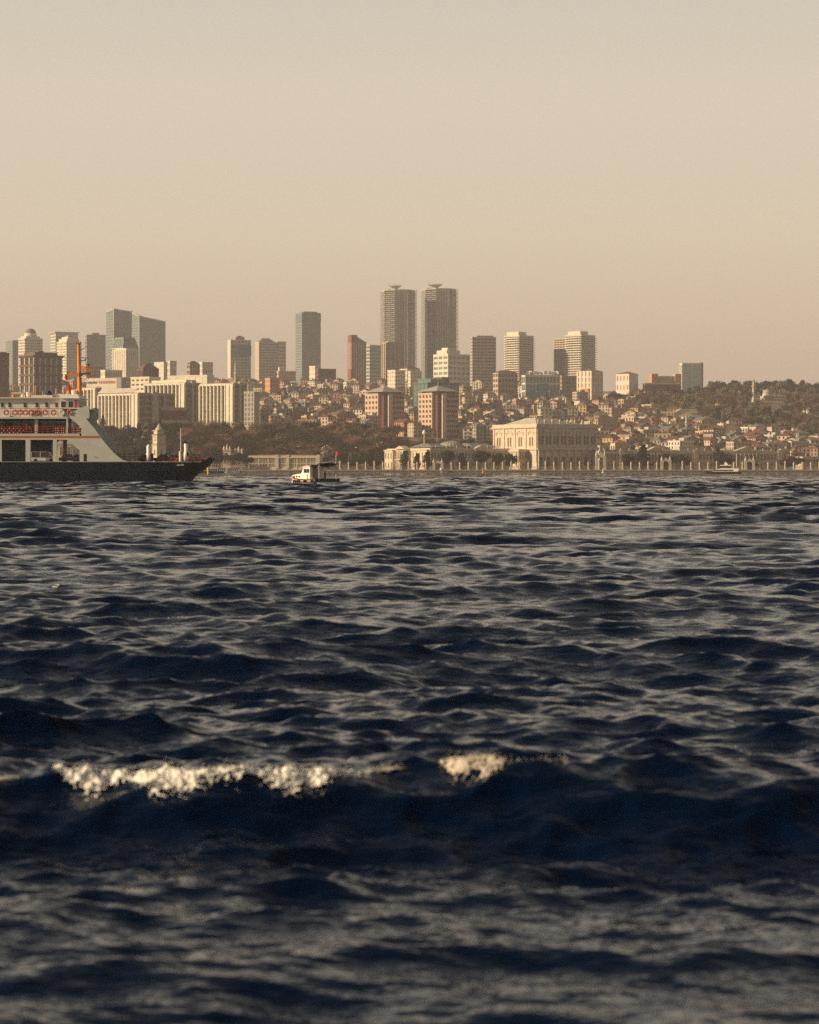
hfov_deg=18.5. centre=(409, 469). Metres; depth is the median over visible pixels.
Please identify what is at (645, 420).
gabled house
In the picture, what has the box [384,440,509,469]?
palace wing
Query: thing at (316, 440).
evergreen tree
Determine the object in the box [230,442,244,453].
bare tree
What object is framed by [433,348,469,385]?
apartment block
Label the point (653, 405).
apartment block
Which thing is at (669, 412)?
apartment block
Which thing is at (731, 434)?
gabled house
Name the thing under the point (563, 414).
gabled house
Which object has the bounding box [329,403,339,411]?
apartment block
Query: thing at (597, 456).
sea gate
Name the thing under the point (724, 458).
evergreen tree
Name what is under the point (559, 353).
apartment tower
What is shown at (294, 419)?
house
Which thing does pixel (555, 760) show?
foam
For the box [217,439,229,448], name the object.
bare tree
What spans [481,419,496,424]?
house
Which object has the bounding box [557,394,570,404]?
house
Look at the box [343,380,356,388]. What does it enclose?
apartment block
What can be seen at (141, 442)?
evergreen tree
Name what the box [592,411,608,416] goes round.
house
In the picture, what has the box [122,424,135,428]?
evergreen tree
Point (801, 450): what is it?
gabled house
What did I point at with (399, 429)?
bare tree
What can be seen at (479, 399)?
apartment block
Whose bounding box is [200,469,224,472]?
passenger boat
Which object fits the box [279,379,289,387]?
house
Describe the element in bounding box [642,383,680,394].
retaining wall
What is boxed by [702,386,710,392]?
leafing tree
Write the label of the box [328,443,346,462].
bare tree
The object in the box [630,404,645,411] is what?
house
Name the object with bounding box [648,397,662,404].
bare tree
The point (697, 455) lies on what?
palace wing
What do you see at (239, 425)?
leafing tree
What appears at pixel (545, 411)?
house
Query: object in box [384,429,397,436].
evergreen tree
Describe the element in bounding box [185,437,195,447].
evergreen tree
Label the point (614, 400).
gabled house
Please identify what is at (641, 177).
sky
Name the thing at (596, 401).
house
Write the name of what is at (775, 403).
hillside ground
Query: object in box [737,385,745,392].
evergreen tree
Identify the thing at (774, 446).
house
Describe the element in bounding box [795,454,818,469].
palace pavilion
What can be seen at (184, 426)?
bare tree
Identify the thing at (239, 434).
bare tree
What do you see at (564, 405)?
house
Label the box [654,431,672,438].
apartment block
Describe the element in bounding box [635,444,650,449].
apartment block
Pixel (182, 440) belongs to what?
bare tree
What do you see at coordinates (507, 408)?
apartment block
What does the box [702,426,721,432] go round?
house
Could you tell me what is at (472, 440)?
bare tree
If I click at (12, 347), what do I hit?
glass tower
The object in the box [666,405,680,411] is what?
house
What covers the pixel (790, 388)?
evergreen tree
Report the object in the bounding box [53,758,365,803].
foam
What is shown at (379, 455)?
evergreen tree
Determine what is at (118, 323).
glass tower
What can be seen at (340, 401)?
gabled house
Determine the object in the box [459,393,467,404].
apartment block
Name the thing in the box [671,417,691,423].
apartment block
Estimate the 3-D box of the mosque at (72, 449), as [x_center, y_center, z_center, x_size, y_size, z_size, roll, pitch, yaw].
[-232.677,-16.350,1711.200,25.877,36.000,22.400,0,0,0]
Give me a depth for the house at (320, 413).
2306.95 m
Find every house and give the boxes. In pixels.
[9,385,19,396]
[125,377,130,387]
[214,377,220,382]
[247,380,257,390]
[260,398,271,408]
[261,412,271,428]
[269,412,280,424]
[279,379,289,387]
[283,396,298,403]
[286,385,295,391]
[287,400,300,406]
[289,390,302,397]
[289,409,306,417]
[292,416,301,424]
[300,377,309,384]
[307,404,314,411]
[308,378,320,386]
[311,388,324,393]
[314,407,331,412]
[315,402,329,409]
[315,410,327,415]
[318,413,333,427]
[319,394,332,402]
[327,417,346,426]
[330,381,340,390]
[330,391,339,397]
[330,398,345,406]
[331,411,347,420]
[334,377,343,382]
[334,408,347,415]
[343,387,352,392]
[343,400,358,407]
[344,406,356,410]
[346,396,357,401]
[347,409,352,417]
[351,382,364,391]
[353,406,364,418]
[356,379,365,384]
[358,418,377,433]
[359,388,369,394]
[364,383,376,389]
[378,378,387,383]
[378,381,387,386]
[393,418,411,436]
[398,387,405,393]
[404,398,412,405]
[406,410,418,420]
[407,420,421,436]
[458,408,468,415]
[458,422,465,437]
[459,384,472,393]
[459,402,467,408]
[461,390,471,394]
[462,394,475,404]
[463,425,472,440]
[467,402,481,408]
[467,419,478,423]
[469,421,486,442]
[470,404,485,410]
[471,390,479,396]
[472,379,484,390]
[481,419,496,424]
[482,402,492,410]
[483,391,495,400]
[486,422,495,443]
[497,418,512,424]
[500,393,512,401]
[517,406,532,416]
[529,412,537,417]
[537,399,550,412]
[538,405,552,417]
[548,399,559,408]
[553,409,560,417]
[555,408,565,419]
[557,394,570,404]
[560,402,570,408]
[563,408,567,419]
[568,405,577,420]
[574,398,586,405]
[576,402,589,412]
[587,406,598,412]
[592,398,603,404]
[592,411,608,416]
[597,425,612,433]
[598,402,613,413]
[602,434,617,444]
[606,397,617,406]
[610,428,629,434]
[616,372,637,394]
[616,403,627,409]
[621,420,636,427]
[623,409,637,414]
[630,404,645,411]
[631,441,644,449]
[632,435,648,442]
[633,423,652,428]
[635,417,650,424]
[638,411,653,416]
[642,440,654,446]
[648,416,660,424]
[650,436,665,446]
[651,424,660,429]
[652,407,666,412]
[659,414,672,423]
[659,425,677,431]
[661,438,672,446]
[665,436,678,440]
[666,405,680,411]
[671,432,683,437]
[677,421,691,426]
[678,435,699,443]
[681,425,698,432]
[692,417,711,424]
[694,422,711,430]
[701,436,717,449]
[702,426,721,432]
[703,430,718,437]
[710,417,718,426]
[713,424,725,433]
[720,440,729,448]
[726,426,741,433]
[726,431,742,436]
[728,417,741,423]
[730,435,745,440]
[744,432,758,437]
[746,434,767,441]
[749,423,766,430]
[751,428,768,434]
[752,443,771,450]
[763,440,778,450]
[767,423,782,433]
[776,440,788,448]
[777,431,794,440]
[784,436,795,440]
[791,443,810,456]
[796,429,809,436]
[796,435,810,439]
[804,437,818,445]
[810,444,818,455]
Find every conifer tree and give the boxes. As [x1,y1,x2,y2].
[100,415,105,430]
[134,422,141,441]
[157,417,161,426]
[634,444,653,469]
[711,447,720,469]
[717,406,722,420]
[765,406,772,424]
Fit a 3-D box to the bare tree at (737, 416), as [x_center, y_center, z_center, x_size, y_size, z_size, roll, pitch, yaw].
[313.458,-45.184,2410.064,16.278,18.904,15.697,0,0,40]
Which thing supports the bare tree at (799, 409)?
on the hillside ground
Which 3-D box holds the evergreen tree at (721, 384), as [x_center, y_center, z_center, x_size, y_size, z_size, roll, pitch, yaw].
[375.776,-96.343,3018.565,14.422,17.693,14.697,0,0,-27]
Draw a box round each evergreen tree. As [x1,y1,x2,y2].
[103,425,118,433]
[110,433,124,442]
[119,428,128,436]
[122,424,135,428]
[124,446,145,460]
[125,438,136,444]
[126,428,142,440]
[135,437,149,446]
[138,442,151,452]
[151,421,163,429]
[166,435,174,443]
[166,445,172,451]
[168,426,179,434]
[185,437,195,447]
[210,445,223,467]
[246,445,261,454]
[268,439,282,446]
[270,429,284,438]
[280,449,296,453]
[283,422,295,429]
[296,433,311,442]
[301,421,314,430]
[303,446,315,453]
[308,438,322,443]
[312,421,320,429]
[321,434,332,445]
[334,452,346,466]
[341,449,353,459]
[345,459,361,469]
[346,432,357,437]
[356,423,371,431]
[359,452,373,463]
[363,456,381,467]
[374,451,384,468]
[378,436,389,444]
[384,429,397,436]
[440,450,455,465]
[472,450,490,465]
[491,452,504,469]
[505,453,518,467]
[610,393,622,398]
[621,453,636,469]
[658,453,679,465]
[669,388,677,394]
[675,454,691,467]
[685,388,694,394]
[707,386,715,393]
[710,451,734,464]
[718,381,726,387]
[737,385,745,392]
[740,389,753,397]
[747,461,758,469]
[751,416,762,424]
[760,381,769,386]
[777,459,792,467]
[784,378,795,385]
[784,385,794,392]
[784,405,794,410]
[788,456,804,464]
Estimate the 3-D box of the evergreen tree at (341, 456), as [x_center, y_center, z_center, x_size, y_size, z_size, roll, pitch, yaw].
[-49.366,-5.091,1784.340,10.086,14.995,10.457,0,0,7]
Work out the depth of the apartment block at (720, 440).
2045.18 m
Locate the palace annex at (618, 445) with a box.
[610,440,627,449]
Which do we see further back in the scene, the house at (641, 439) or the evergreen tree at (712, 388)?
the evergreen tree at (712, 388)
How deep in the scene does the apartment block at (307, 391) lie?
2816.78 m
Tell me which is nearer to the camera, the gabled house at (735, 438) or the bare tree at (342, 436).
the bare tree at (342, 436)
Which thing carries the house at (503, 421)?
on the hillside ground
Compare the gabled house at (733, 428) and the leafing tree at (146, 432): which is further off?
the gabled house at (733, 428)
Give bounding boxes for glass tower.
[6,340,17,384]
[85,333,105,369]
[106,308,132,369]
[111,337,138,369]
[132,312,165,366]
[295,311,320,384]
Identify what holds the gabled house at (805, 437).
on the hillside ground
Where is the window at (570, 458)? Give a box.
[569,457,572,466]
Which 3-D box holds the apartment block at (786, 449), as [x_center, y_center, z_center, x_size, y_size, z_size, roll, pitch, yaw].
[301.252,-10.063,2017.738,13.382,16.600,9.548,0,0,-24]
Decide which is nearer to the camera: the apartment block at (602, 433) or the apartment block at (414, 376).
the apartment block at (602, 433)
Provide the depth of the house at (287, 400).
2585.82 m
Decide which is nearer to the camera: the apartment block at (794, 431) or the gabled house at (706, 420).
the apartment block at (794, 431)
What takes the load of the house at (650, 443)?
on the hillside ground
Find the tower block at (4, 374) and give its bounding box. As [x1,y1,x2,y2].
[0,352,9,396]
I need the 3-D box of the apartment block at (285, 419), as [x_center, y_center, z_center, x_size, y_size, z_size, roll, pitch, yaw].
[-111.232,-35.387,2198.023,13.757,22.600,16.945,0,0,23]
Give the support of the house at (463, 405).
on the hillside ground
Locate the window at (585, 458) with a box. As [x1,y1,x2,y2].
[584,457,587,466]
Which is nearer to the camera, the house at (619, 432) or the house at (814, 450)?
the house at (814, 450)
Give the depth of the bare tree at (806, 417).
2496.84 m
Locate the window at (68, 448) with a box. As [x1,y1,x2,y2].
[67,444,71,453]
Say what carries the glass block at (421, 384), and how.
on the hillside ground
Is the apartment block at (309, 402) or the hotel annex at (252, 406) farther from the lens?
the apartment block at (309, 402)
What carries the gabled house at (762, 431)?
on the hillside ground
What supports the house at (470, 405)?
on the hillside ground
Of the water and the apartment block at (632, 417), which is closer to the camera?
the water
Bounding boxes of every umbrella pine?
[223,453,244,467]
[240,457,254,469]
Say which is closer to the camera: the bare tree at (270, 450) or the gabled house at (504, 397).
the bare tree at (270, 450)
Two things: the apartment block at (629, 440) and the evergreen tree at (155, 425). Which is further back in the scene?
the evergreen tree at (155, 425)
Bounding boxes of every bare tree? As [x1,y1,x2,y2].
[166,438,182,446]
[172,445,183,452]
[176,430,192,439]
[177,427,193,438]
[179,437,192,447]
[180,422,192,431]
[183,448,201,458]
[188,419,205,430]
[188,443,203,448]
[189,431,203,438]
[193,424,214,432]
[195,435,210,446]
[198,447,212,459]
[201,441,216,449]
[202,431,216,443]
[203,419,219,432]
[206,435,220,445]
[211,426,230,435]
[216,441,232,453]
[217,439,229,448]
[219,421,232,432]
[227,436,241,444]
[230,431,246,440]
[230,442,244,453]
[241,450,249,468]
[244,430,261,440]
[245,428,259,437]
[247,420,264,432]
[261,446,280,453]
[264,421,278,429]
[274,447,284,452]
[295,418,311,426]
[306,447,327,461]
[315,427,329,434]
[323,454,334,469]
[325,435,342,446]
[326,423,340,431]
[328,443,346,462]
[330,420,346,427]
[333,432,352,441]
[337,437,354,449]
[344,421,354,429]
[345,444,360,450]
[346,435,364,444]
[358,438,371,445]
[370,444,384,451]
[379,425,389,432]
[382,425,394,433]
[382,431,398,439]
[386,437,402,444]
[391,422,405,436]
[395,436,410,444]
[418,435,436,443]
[422,439,437,443]
[437,438,446,443]
[454,438,467,442]
[467,437,476,442]
[638,391,651,400]
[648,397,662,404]
[657,393,669,402]
[700,404,713,416]
[728,398,739,405]
[729,413,742,418]
[740,415,752,426]
[746,409,757,417]
[758,403,771,412]
[777,411,792,420]
[793,417,802,424]
[795,404,807,412]
[795,412,813,424]
[802,393,813,399]
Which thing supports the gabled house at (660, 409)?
on the hillside ground
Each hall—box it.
[491,418,598,469]
[674,409,691,418]
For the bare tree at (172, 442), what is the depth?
1900.57 m
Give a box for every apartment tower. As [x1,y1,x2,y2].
[17,351,64,396]
[504,332,534,380]
[553,338,565,375]
[565,331,596,375]
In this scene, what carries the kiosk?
on the hillside ground
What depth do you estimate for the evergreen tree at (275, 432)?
1997.34 m
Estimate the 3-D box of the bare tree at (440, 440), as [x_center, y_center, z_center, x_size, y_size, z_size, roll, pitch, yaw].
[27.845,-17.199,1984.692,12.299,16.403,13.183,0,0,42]
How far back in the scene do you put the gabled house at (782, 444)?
2033.48 m
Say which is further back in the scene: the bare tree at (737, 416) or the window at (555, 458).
the bare tree at (737, 416)
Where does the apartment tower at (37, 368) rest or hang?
on the hillside ground
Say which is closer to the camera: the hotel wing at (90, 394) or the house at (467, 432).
the house at (467, 432)
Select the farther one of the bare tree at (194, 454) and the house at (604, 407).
the house at (604, 407)
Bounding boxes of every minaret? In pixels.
[234,361,236,382]
[684,414,688,426]
[751,378,755,401]
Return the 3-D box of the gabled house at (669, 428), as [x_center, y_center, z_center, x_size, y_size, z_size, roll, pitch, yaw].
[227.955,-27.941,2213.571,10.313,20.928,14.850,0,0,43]
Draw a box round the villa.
[137,363,158,376]
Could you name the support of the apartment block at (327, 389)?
on the hillside ground
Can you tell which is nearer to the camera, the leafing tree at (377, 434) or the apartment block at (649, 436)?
the leafing tree at (377, 434)
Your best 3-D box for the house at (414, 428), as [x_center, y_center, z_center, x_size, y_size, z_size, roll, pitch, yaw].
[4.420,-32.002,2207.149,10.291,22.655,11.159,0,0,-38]
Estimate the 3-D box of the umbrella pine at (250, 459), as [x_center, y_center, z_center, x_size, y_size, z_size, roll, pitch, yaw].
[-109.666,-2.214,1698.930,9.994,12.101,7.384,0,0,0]
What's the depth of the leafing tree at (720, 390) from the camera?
2874.80 m
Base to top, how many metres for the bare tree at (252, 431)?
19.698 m
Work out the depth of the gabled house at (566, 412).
2529.11 m
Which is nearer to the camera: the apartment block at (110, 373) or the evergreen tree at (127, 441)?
the evergreen tree at (127, 441)
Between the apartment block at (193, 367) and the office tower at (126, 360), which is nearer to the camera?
the apartment block at (193, 367)
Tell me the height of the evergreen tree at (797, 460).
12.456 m
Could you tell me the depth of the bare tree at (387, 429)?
2099.30 m
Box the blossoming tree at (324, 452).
[320,445,334,462]
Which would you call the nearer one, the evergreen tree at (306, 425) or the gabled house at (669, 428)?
the evergreen tree at (306, 425)
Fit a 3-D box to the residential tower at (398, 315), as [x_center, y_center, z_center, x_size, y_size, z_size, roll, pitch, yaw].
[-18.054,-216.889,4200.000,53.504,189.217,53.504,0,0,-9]
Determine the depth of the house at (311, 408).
2418.36 m
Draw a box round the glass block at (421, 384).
[413,377,458,408]
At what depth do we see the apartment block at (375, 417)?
2239.61 m
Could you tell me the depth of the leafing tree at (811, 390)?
2878.09 m
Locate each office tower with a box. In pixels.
[18,329,42,385]
[48,332,79,352]
[56,336,81,380]
[112,348,138,378]
[228,336,250,378]
[255,338,277,380]
[276,341,285,370]
[347,335,365,381]
[366,345,380,383]
[381,342,403,379]
[471,336,495,390]
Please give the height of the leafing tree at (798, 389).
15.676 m
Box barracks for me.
[649,374,680,382]
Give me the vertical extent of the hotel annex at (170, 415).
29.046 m
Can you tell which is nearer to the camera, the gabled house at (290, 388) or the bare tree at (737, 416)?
the bare tree at (737, 416)
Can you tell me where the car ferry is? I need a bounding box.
[0,341,214,481]
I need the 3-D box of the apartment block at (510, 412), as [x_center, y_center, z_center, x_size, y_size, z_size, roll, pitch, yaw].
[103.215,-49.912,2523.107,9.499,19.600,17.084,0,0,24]
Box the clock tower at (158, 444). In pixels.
[151,424,166,457]
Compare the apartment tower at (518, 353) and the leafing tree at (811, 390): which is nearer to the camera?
the leafing tree at (811, 390)
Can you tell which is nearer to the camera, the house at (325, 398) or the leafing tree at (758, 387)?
the house at (325, 398)
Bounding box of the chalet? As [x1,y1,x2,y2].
[483,411,501,417]
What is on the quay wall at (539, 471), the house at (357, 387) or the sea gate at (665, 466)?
the sea gate at (665, 466)
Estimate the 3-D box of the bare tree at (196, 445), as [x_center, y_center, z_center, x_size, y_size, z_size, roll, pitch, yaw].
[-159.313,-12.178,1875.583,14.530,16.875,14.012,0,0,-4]
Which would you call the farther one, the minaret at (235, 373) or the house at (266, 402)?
the minaret at (235, 373)
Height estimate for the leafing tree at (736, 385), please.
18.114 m
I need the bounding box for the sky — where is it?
[0,0,818,391]
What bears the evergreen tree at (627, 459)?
on the hillside ground
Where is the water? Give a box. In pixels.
[0,473,818,1023]
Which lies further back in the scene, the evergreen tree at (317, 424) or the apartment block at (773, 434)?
the apartment block at (773, 434)
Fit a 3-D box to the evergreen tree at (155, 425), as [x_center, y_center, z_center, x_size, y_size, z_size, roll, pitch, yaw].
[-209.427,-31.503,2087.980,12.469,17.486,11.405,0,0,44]
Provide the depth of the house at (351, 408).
2416.23 m
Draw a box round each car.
[59,454,79,460]
[138,454,160,460]
[157,454,174,460]
[169,454,178,458]
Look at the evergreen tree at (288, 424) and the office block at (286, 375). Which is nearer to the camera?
the evergreen tree at (288, 424)
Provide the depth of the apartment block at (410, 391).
2950.54 m
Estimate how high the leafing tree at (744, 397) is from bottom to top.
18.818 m
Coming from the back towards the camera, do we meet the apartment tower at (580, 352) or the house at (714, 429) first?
the apartment tower at (580, 352)
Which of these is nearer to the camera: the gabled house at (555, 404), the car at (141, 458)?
the car at (141, 458)
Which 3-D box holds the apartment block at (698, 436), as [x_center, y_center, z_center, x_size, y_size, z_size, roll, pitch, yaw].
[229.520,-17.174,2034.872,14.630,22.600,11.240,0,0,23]
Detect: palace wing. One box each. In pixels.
[248,454,323,469]
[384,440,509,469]
[591,447,784,469]
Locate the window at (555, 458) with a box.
[554,457,557,466]
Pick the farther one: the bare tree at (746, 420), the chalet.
the chalet
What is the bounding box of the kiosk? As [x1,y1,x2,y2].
[222,445,242,469]
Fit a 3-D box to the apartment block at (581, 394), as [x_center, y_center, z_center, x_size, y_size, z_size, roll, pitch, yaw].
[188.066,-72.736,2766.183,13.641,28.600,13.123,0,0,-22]
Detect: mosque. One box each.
[57,441,79,460]
[760,389,773,399]
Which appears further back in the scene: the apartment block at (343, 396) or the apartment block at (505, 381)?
the apartment block at (505, 381)
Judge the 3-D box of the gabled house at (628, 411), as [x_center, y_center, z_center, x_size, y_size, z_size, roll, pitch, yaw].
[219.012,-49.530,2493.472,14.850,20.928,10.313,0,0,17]
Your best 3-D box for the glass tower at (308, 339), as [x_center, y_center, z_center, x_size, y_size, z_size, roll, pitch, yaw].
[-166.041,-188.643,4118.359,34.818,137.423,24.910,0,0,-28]
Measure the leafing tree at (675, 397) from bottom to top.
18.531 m
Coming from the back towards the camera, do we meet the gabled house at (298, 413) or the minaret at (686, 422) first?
the gabled house at (298, 413)
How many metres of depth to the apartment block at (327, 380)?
3281.00 m
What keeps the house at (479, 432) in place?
on the hillside ground
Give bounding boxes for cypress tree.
[399,450,409,469]
[413,453,420,469]
[422,451,431,469]
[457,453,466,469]
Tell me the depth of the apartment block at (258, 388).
2947.41 m
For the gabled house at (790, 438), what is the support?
on the hillside ground
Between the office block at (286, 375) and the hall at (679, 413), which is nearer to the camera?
the hall at (679, 413)
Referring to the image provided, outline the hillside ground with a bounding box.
[70,391,818,469]
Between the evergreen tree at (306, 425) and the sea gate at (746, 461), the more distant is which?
the evergreen tree at (306, 425)
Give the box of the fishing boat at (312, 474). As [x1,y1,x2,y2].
[291,451,339,483]
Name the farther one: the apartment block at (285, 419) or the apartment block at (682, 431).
the apartment block at (285, 419)
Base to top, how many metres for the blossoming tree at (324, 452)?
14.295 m
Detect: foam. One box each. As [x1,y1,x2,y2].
[0,773,19,778]
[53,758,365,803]
[352,762,403,775]
[439,749,506,782]
[498,754,569,762]
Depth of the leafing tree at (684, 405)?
2646.53 m
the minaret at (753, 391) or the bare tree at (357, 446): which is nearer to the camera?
the bare tree at (357, 446)
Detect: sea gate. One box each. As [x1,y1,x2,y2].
[433,460,442,469]
[595,449,605,469]
[661,457,670,469]
[744,456,754,469]
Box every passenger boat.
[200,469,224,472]
[213,464,229,472]
[227,464,241,472]
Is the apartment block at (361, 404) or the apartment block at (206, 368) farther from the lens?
the apartment block at (206, 368)
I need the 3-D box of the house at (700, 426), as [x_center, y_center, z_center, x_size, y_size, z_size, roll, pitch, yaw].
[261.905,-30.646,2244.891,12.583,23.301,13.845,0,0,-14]
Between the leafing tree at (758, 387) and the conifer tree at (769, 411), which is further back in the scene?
the leafing tree at (758, 387)
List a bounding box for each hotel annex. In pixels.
[130,377,160,392]
[160,407,186,424]
[167,375,213,383]
[244,391,259,429]
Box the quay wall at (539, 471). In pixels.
[226,470,818,472]
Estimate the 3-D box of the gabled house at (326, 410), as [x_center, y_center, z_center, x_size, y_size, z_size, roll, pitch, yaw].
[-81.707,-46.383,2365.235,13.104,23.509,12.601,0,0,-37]
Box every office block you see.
[154,362,167,379]
[166,361,176,375]
[277,367,295,380]
[309,366,318,379]
[316,369,335,382]
[363,383,404,426]
[418,382,459,437]
[522,371,559,400]
[679,362,702,392]
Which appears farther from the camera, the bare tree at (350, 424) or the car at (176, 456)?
the bare tree at (350, 424)
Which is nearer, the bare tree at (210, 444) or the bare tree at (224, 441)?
the bare tree at (210, 444)
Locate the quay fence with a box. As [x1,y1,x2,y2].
[339,460,818,469]
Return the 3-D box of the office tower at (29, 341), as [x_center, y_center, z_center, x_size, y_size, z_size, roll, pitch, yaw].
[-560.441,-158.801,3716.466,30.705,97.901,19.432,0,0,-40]
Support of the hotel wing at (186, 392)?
on the hillside ground
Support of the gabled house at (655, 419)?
on the hillside ground
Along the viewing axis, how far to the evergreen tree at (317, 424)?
2143.00 m
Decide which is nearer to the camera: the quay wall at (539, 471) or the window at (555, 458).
the quay wall at (539, 471)
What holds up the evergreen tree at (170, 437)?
on the hillside ground
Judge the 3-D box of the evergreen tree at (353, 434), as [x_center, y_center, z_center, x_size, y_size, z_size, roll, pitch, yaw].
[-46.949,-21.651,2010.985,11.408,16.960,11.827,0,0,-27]
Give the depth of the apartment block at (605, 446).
2001.64 m
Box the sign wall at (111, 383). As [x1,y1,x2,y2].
[86,377,126,392]
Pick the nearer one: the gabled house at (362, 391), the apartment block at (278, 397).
the apartment block at (278, 397)
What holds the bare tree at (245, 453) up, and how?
on the hillside ground
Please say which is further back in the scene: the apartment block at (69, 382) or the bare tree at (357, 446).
the apartment block at (69, 382)
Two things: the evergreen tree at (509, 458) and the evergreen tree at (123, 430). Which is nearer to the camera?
the evergreen tree at (509, 458)
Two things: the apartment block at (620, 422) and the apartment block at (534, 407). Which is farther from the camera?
the apartment block at (534, 407)
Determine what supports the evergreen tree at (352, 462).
on the hillside ground
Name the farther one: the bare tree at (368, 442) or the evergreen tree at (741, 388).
the evergreen tree at (741, 388)
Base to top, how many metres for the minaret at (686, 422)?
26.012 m
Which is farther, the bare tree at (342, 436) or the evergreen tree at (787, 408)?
the evergreen tree at (787, 408)
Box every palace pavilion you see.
[508,449,528,469]
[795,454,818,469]
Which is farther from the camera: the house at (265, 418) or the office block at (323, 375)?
the office block at (323, 375)
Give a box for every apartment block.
[62,385,72,393]
[66,379,76,389]
[84,365,103,381]
[100,370,122,377]
[187,361,199,374]
[199,362,212,374]
[253,386,264,390]
[260,406,273,425]
[265,378,279,393]
[273,393,291,401]
[274,406,292,415]
[281,416,292,424]
[288,404,305,412]
[295,399,305,406]
[298,417,320,423]
[301,388,311,395]
[301,413,317,418]
[305,399,315,412]
[308,393,322,404]
[317,383,328,387]
[319,386,332,393]
[323,401,337,405]
[325,378,334,382]
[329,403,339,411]
[340,393,350,397]
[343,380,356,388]
[346,419,359,425]
[356,401,364,407]
[359,413,380,430]
[387,370,405,389]
[399,366,419,381]
[404,406,418,412]
[407,387,412,397]
[408,371,421,387]
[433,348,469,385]
[458,414,472,420]
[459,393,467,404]
[469,409,482,419]
[474,389,485,397]
[476,396,482,404]
[482,400,500,406]
[483,409,502,417]
[493,370,517,399]
[502,403,518,411]
[503,412,520,420]
[505,410,518,414]
[512,397,525,407]
[519,386,521,396]
[525,398,533,404]
[526,403,536,413]
[549,398,564,403]
[560,375,575,400]
[572,390,587,401]
[576,369,602,399]
[578,411,593,416]
[584,416,598,423]
[594,415,616,429]
[597,428,608,444]
[597,443,609,450]
[609,406,623,417]
[617,419,625,425]
[618,397,634,408]
[618,436,634,444]
[622,427,635,433]
[623,414,639,421]
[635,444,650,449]
[636,427,657,436]
[637,414,649,419]
[641,402,660,412]
[643,405,651,412]
[645,434,654,441]
[648,411,662,416]
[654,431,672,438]
[661,409,674,418]
[661,421,676,426]
[667,438,693,449]
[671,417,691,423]
[671,429,691,434]
[686,434,703,443]
[717,421,736,425]
[717,438,725,449]
[722,436,729,440]
[726,439,751,449]
[740,425,752,430]
[764,432,777,438]
[780,446,790,453]
[781,428,798,437]
[788,438,809,447]
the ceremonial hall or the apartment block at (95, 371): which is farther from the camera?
the apartment block at (95, 371)
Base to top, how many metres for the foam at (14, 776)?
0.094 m
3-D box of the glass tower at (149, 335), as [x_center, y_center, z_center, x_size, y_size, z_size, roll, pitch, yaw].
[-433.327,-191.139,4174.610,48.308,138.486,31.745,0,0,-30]
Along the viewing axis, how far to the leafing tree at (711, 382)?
3003.78 m
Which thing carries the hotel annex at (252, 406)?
on the hillside ground
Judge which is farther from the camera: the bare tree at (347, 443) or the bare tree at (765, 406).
the bare tree at (765, 406)
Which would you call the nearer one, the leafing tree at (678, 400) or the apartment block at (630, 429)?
the apartment block at (630, 429)
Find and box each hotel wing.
[76,386,101,427]
[97,388,174,429]
[144,380,200,421]
[199,382,246,428]
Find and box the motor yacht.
[702,462,741,473]
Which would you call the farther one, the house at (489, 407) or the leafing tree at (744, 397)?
the leafing tree at (744, 397)
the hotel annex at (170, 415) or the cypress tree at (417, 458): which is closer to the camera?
the cypress tree at (417, 458)
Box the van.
[31,452,52,460]
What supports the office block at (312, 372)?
on the hillside ground
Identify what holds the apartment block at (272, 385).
on the hillside ground
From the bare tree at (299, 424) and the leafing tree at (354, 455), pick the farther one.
the bare tree at (299, 424)
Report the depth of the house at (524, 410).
2522.01 m
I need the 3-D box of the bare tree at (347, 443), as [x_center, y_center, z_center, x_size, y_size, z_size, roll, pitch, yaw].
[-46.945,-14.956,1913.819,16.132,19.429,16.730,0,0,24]
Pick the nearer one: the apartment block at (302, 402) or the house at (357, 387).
the apartment block at (302, 402)
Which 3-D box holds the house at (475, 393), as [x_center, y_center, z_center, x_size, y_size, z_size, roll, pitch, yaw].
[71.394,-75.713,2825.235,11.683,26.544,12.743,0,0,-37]
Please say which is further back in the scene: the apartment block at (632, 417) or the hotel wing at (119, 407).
the apartment block at (632, 417)
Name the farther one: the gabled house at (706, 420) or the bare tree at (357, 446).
the gabled house at (706, 420)
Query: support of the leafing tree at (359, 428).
on the hillside ground
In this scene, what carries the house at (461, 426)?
on the hillside ground
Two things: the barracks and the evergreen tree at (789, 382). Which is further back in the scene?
the barracks
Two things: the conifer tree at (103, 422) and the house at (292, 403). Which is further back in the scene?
the house at (292, 403)
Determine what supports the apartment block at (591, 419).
on the hillside ground
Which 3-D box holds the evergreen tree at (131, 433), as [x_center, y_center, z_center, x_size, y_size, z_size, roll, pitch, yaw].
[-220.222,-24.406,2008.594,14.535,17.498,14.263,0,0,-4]
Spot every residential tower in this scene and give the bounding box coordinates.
[381,285,416,367]
[421,281,457,378]
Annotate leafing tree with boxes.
[140,422,152,431]
[142,429,152,437]
[216,433,230,440]
[232,421,245,430]
[274,432,288,441]
[346,451,362,468]
[352,425,365,433]
[366,437,380,443]
[372,432,381,437]
[373,441,388,451]
[668,401,677,406]
[670,395,682,401]
[673,399,684,406]
[678,401,690,409]
[681,394,694,401]
[690,387,702,398]
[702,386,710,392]
[705,397,715,405]
[706,381,716,386]
[710,405,718,415]
[715,388,726,394]
[716,397,727,405]
[721,413,731,421]
[723,407,735,414]
[733,382,741,394]
[737,400,750,410]
[739,394,750,403]
[749,383,761,397]
[751,400,760,406]
[754,408,766,416]
[762,413,775,423]
[771,384,781,396]
[772,417,786,422]
[776,419,787,427]
[782,395,794,404]
[794,386,804,392]
[801,400,813,413]
[805,386,817,399]
[805,428,818,434]

